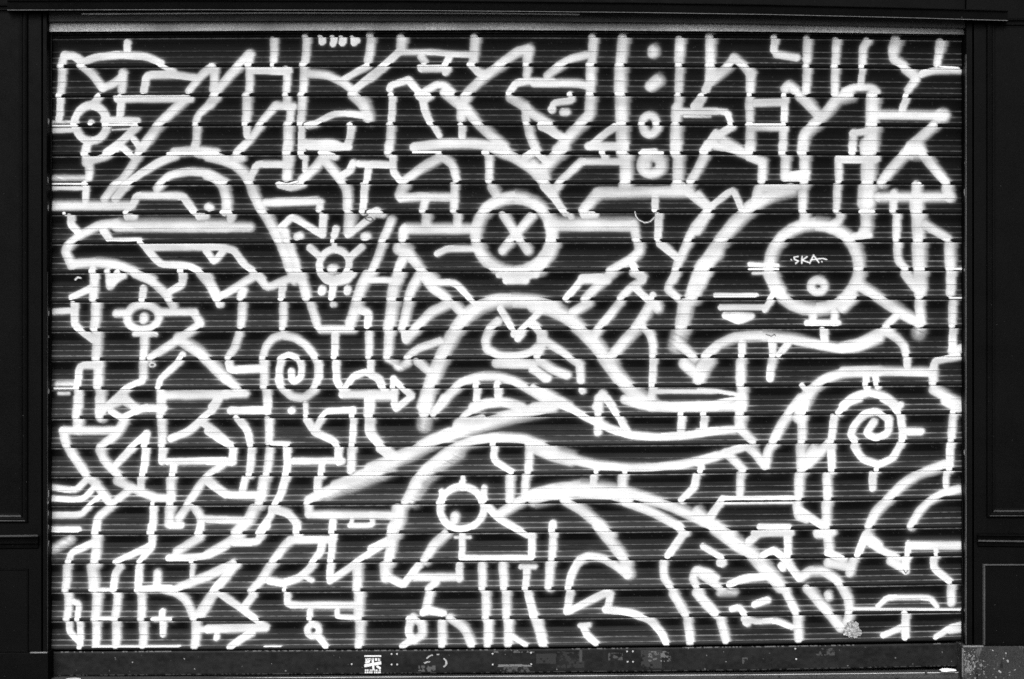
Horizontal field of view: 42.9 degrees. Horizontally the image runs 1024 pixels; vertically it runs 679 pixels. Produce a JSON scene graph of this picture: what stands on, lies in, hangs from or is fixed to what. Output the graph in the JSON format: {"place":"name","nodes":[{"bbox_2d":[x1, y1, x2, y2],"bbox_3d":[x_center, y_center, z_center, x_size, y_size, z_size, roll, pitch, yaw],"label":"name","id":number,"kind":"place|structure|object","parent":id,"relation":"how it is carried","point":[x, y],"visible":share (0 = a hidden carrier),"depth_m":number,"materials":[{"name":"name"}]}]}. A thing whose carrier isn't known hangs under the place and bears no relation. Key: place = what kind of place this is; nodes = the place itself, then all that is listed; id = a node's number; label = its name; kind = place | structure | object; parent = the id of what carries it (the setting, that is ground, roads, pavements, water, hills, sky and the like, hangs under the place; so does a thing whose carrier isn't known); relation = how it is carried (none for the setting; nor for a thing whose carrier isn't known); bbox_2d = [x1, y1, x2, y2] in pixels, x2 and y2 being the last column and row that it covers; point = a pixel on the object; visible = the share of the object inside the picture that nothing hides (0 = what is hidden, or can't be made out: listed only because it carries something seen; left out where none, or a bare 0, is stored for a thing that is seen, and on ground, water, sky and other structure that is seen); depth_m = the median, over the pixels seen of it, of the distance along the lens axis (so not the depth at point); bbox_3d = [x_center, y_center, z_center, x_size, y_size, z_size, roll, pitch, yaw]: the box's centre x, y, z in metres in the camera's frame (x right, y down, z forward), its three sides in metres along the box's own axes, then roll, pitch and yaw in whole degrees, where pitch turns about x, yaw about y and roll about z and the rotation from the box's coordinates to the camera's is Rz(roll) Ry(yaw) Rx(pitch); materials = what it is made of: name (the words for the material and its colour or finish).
{"place":"outdoors","nodes":[
{"label":"outdoors","id":0,"kind":"place"},
{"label":"pavement","id":1,"kind":"structure","parent":0,"visible":0},
{"bbox_2d":[51,669,958,678],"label":"door sill","id":2,"kind":"structure","parent":1,"relation":"on","point":[851,674],"depth_m":4.47,"materials":[{"name":"stone"}]},
{"bbox_2d":[939,668,955,671],"bbox_3d":[1.490,1.130,4.460,0.058,0.008,0.029,0,0,0],"label":"paper scrap","id":3,"kind":"object","parent":2,"relation":"on","point":[946,669],"visible":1,"depth_m":4.45,"materials":[{"name":"white paper"}]},
{"bbox_2d":[0,0,1023,678],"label":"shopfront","id":4,"kind":"object","parent":1,"relation":"on","point":[996,648],"visible":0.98,"depth_m":4.44,"materials":[{"name":"black paint"}]},
{"bbox_2d":[41,16,973,675],"bbox_3d":[-0.017,0.025,4.485,3.184,2.281,0.090,0,0,0],"label":"roller shutter","id":5,"kind":"object","parent":4,"relation":"attached to","point":[405,346],"visible":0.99,"depth_m":4.49,"materials":[{"name":"metal"}]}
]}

